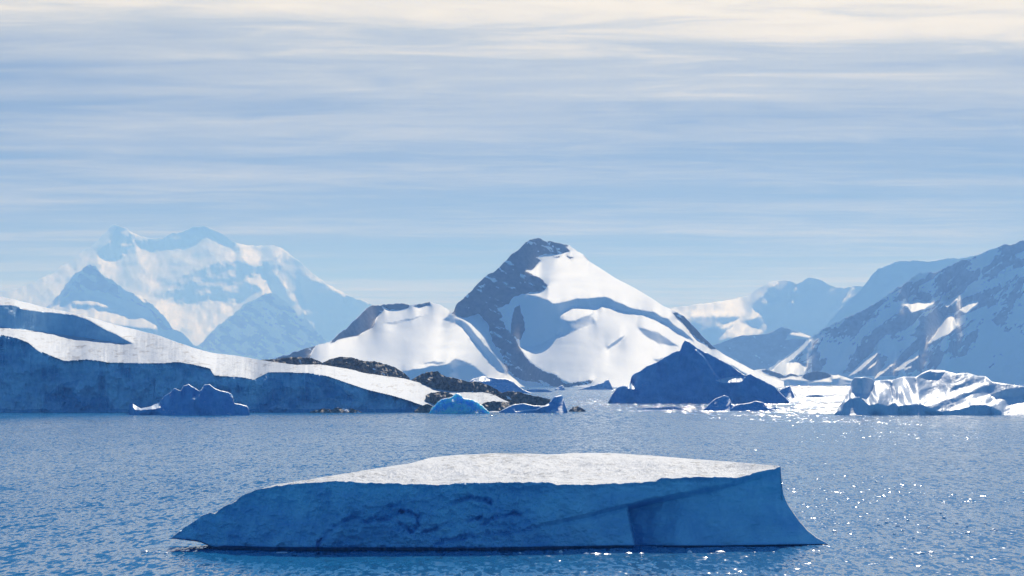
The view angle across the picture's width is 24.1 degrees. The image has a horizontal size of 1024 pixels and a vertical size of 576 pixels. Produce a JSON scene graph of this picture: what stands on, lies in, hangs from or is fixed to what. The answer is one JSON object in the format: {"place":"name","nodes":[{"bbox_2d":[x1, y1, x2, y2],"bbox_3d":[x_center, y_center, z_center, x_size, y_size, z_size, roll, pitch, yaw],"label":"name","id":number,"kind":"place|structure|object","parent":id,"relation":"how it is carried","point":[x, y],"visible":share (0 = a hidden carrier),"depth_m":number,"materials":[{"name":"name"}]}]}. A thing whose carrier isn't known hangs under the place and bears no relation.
{"place":"outdoors","nodes":[
{"label":"outdoors","id":0,"kind":"place"},
{"bbox_2d":[46,264,203,350],"bbox_3d":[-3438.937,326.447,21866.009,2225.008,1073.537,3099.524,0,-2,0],"label":"mountain","id":1,"kind":"structure","parent":0,"point":[90,291],"depth_m":21248.52,"materials":[{"name":"blue snow"}]},
{"bbox_2d":[0,224,371,345],"bbox_3d":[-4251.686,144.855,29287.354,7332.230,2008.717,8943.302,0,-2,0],"label":"mountain","id":2,"kind":"structure","parent":0,"point":[195,286],"depth_m":28776.16,"materials":[{"name":"white snow"}]},
{"bbox_2d":[0,296,507,411],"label":"glacier","id":3,"kind":"object","parent":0,"point":[53,360],"visible":0.82,"depth_m":1154.69,"materials":[{"name":"ice"}]},
{"bbox_2d":[263,357,321,364],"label":"rock outcrop","id":4,"kind":"object","parent":3,"relation":"on","point":[299,361],"visible":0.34,"depth_m":1272.72,"materials":[{"name":"grey stone"}]},
{"bbox_2d":[322,357,409,379],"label":"rock outcrop","id":5,"kind":"object","parent":3,"relation":"on","point":[371,367],"visible":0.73,"depth_m":1227.91,"materials":[{"name":"grey stone"}]},
{"bbox_2d":[426,391,452,404],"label":"rock outcrop","id":6,"kind":"object","parent":3,"relation":"on","point":[434,398],"visible":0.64,"depth_m":1166.01,"materials":[{"name":"grey stone"}]},
{"bbox_2d":[412,371,500,394],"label":"rock outcrop","id":7,"kind":"object","parent":3,"relation":"on","point":[435,380],"visible":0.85,"depth_m":1212.34,"materials":[{"name":"grey stone"}]},
{"bbox_2d":[481,401,516,410],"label":"rock outcrop","id":8,"kind":"object","parent":3,"relation":"on","point":[495,406],"visible":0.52,"depth_m":1152.73,"materials":[{"name":"grey stone"}]},
{"bbox_2d":[493,391,549,405],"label":"rock outcrop","id":9,"kind":"object","parent":3,"relation":"on","point":[515,397],"visible":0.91,"depth_m":1194.79,"materials":[{"name":"grey stone"}]},
{"bbox_2d":[196,293,326,359],"bbox_3d":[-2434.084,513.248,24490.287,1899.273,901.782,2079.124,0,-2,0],"label":"mountain","id":10,"kind":"structure","parent":0,"point":[269,326],"depth_m":23842.07,"materials":[{"name":"blue snow"}]},
{"bbox_2d":[0,385,1023,575],"bbox_3d":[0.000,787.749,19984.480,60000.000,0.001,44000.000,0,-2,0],"label":"water","id":11,"kind":"structure","parent":0,"point":[99,493],"depth_m":376.46,"materials":[{"name":"blue liquid"}]},
{"bbox_2d":[129,384,249,414],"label":"iceberg","id":12,"kind":"object","parent":11,"relation":"on","point":[206,399],"visible":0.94,"depth_m":1052.96,"materials":[{"name":"blue ice"}]},
{"bbox_2d":[310,408,361,412],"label":"rock outcrop","id":13,"kind":"object","parent":11,"relation":"in","point":[337,410],"visible":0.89,"depth_m":1129.51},
{"bbox_2d":[414,404,432,412],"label":"rock outcrop","id":14,"kind":"object","parent":11,"relation":"in","point":[425,408],"visible":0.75,"depth_m":1133.30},
{"bbox_2d":[429,393,489,413],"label":"iceberg","id":15,"kind":"object","parent":11,"relation":"on","point":[457,403],"visible":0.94,"depth_m":1101.70,"materials":[{"name":"blue ice"}]},
{"bbox_2d":[171,453,827,550],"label":"iceberg","id":16,"kind":"object","parent":11,"relation":"on","point":[500,501],"visible":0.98,"depth_m":215.02,"materials":[{"name":"blue ice"}]},
{"bbox_2d":[469,376,530,392],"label":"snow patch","id":17,"kind":"object","parent":11,"relation":"on","point":[502,385],"visible":0.6,"depth_m":2900.24,"materials":[{"name":"white snow"}]},
{"bbox_2d":[498,395,567,412],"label":"iceberg","id":18,"kind":"object","parent":11,"relation":"on","point":[555,404],"visible":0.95,"depth_m":1128.17,"materials":[{"name":"blue ice"}]},
{"bbox_2d":[525,389,551,391],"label":"ice floe","id":19,"kind":"object","parent":11,"relation":"on","point":[538,390],"visible":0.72,"depth_m":3217.29,"materials":[{"name":"blue ice"}]},
{"bbox_2d":[554,385,564,389],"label":"iceberg","id":20,"kind":"object","parent":11,"relation":"on","point":[561,387],"visible":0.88,"depth_m":3885.86,"materials":[{"name":"blue ice"}]},
{"bbox_2d":[569,406,585,411],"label":"rock outcrop","id":21,"kind":"object","parent":11,"relation":"in","point":[576,409],"visible":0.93,"depth_m":1167.69,"materials":[{"name":"grey stone"}]},
{"bbox_2d":[578,379,612,389],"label":"iceberg","id":22,"kind":"object","parent":11,"relation":"on","point":[605,385],"visible":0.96,"depth_m":4097.08,"materials":[{"name":"blue ice"}]},
{"bbox_2d":[636,407,683,409],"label":"ice floe","id":23,"kind":"object","parent":11,"relation":"on","point":[668,408],"visible":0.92,"depth_m":1254.90,"materials":[{"name":"white ice"}]},
{"bbox_2d":[608,340,789,402],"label":"iceberg","id":24,"kind":"object","parent":11,"relation":"on","point":[688,372],"visible":0.96,"depth_m":1604.41,"materials":[{"name":"blue ice"}]},
{"bbox_2d":[704,395,731,409],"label":"iceberg","id":25,"kind":"object","parent":11,"relation":"on","point":[723,402],"visible":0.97,"depth_m":1221.03,"materials":[{"name":"blue ice"}]},
{"bbox_2d":[730,401,775,410],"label":"iceberg","id":26,"kind":"object","parent":11,"relation":"on","point":[755,406],"visible":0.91,"depth_m":1212.07,"materials":[{"name":"blue ice"}]},
{"bbox_2d":[771,407,796,408],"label":"ice floe","id":27,"kind":"object","parent":11,"relation":"on","point":[783,408],"visible":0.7,"depth_m":1262.46,"materials":[{"name":"white ice"}]},
{"bbox_2d":[779,386,794,397],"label":"iceberg","id":28,"kind":"object","parent":11,"relation":"on","point":[786,392],"visible":0.73,"depth_m":2151.44,"materials":[{"name":"blue ice"}]},
{"bbox_2d":[804,395,824,396],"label":"ice floe","id":29,"kind":"object","parent":11,"relation":"on","point":[814,396],"visible":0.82,"depth_m":2219.01,"materials":[{"name":"blue ice"}]},
{"bbox_2d":[834,370,1023,414],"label":"iceberg","id":30,"kind":"object","parent":11,"relation":"on","point":[936,392],"visible":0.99,"depth_m":1064.45,"materials":[{"name":"white ice"}]},
{"bbox_2d":[0,0,1023,312],"label":"sky","id":31,"kind":"structure","parent":0,"point":[400,151],"materials":[{"name":"blue"}]},
{"bbox_2d":[275,238,783,386],"bbox_3d":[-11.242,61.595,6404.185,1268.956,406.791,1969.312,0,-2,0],"label":"mountain","id":32,"kind":"structure","parent":0,"point":[537,312],"depth_m":6088.74,"materials":[{"name":"white snow"}]},
{"bbox_2d":[712,327,810,369],"bbox_3d":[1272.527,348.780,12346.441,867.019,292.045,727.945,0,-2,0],"label":"hill","id":33,"kind":"structure","parent":0,"point":[762,351],"depth_m":12156.16,"materials":[{"name":"blue snow"}]},
{"bbox_2d":[671,277,862,344],"bbox_3d":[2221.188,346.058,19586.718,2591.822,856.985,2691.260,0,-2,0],"label":"mountain","id":34,"kind":"structure","parent":0,"point":[810,306],"depth_m":19208.48,"materials":[{"name":"blue snow"}]},
{"bbox_2d":[754,369,852,385],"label":"shore","id":35,"kind":"structure","parent":0,"point":[816,378],"depth_m":7295.67,"materials":[{"name":"white snow"}]},
{"bbox_2d":[767,240,1023,384],"bbox_3d":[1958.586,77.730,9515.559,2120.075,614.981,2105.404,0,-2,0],"label":"mountain","id":36,"kind":"structure","parent":0,"point":[963,316],"depth_m":9186.31,"materials":[{"name":"blue snow"}]},
{"bbox_2d":[825,255,975,327],"bbox_3d":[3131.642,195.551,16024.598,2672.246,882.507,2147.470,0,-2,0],"label":"mountain","id":37,"kind":"structure","parent":0,"point":[880,284],"depth_m":15496.52,"materials":[{"name":"blue snow"}]}
]}

